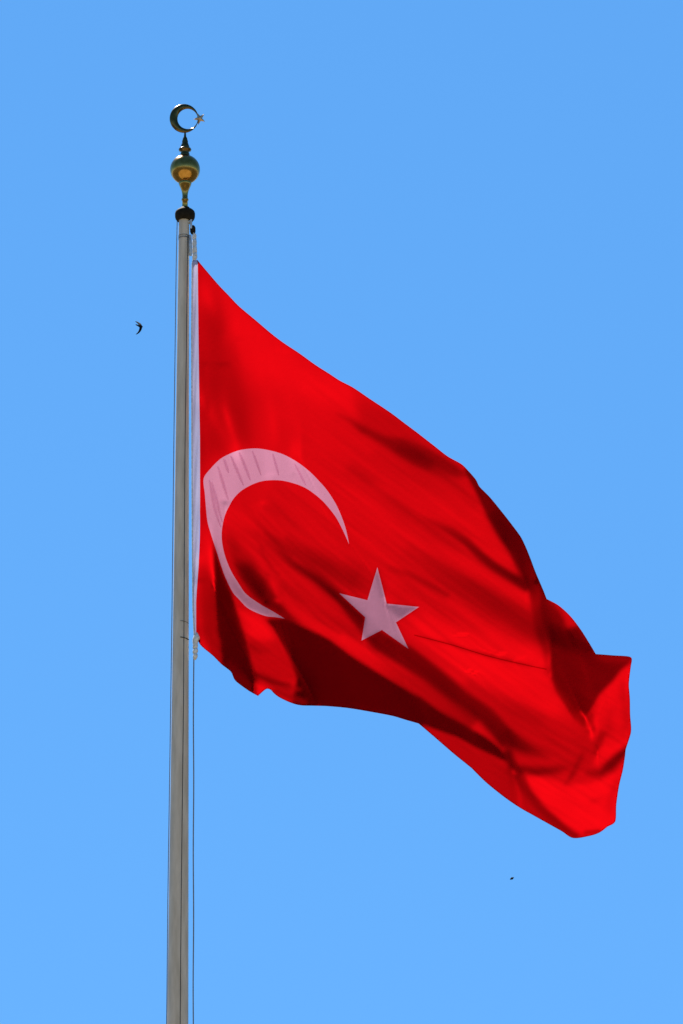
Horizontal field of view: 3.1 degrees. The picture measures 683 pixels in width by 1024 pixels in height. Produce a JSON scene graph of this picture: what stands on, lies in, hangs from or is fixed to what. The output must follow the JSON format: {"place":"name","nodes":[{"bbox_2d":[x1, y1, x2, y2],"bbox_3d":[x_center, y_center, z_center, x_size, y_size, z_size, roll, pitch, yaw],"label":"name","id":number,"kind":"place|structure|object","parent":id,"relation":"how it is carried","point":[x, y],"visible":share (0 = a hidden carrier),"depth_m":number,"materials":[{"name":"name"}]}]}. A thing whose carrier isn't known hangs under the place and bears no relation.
{"place":"outdoors","nodes":[
{"label":"outdoors","id":0,"kind":"place"},
{"bbox_2d":[135,321,142,333],"bbox_3d":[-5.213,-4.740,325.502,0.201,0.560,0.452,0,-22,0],"label":"flying swift","id":1,"kind":"object","parent":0,"point":[139,325],"visible":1,"depth_m":325.46,"materials":[{"name":"black"}]},
{"bbox_2d":[0,0,682,1023],"label":"sky","id":2,"kind":"structure","parent":0,"point":[467,215],"materials":[{"name":"blue"}]},
{"label":"plaza","id":3,"kind":"structure","parent":0,"visible":0},
{"bbox_2d":[167,104,204,1023],"bbox_3d":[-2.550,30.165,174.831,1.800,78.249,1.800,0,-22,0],"label":"flagpole","id":4,"kind":"object","parent":3,"relation":"on","point":[184,169],"visible":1,"depth_m":186.16,"materials":[{"name":"grey metal"}]},
{"bbox_2d":[166,221,177,1023],"bbox_3d":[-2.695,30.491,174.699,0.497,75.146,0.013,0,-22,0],"label":"halyard","id":5,"kind":"object","parent":4,"relation":"hanging from","point":[171,625],"visible":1,"depth_m":186.31,"materials":[{"name":"fabric"}]},
{"bbox_2d":[180,235,187,1023],"bbox_3d":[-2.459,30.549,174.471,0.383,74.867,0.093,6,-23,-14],"label":"halyard","id":6,"kind":"object","parent":4,"relation":"hanging from","point":[183,639],"visible":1,"depth_m":186.03,"materials":[{"name":"fabric"}]},
{"bbox_2d":[188,233,199,1023],"bbox_3d":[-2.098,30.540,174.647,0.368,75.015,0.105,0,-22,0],"label":"halyard","id":7,"kind":"object","parent":4,"relation":"hanging from","point":[193,254],"visible":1,"depth_m":186.82,"materials":[{"name":"white fabric"}]},
{"bbox_2d":[192,260,631,837],"bbox_3d":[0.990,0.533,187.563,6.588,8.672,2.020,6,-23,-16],"label":"flag","id":8,"kind":"object","parent":7,"relation":"hanging from","point":[354,548],"visible":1,"depth_m":187.26,"materials":[{"name":"red fabric"}]}
]}

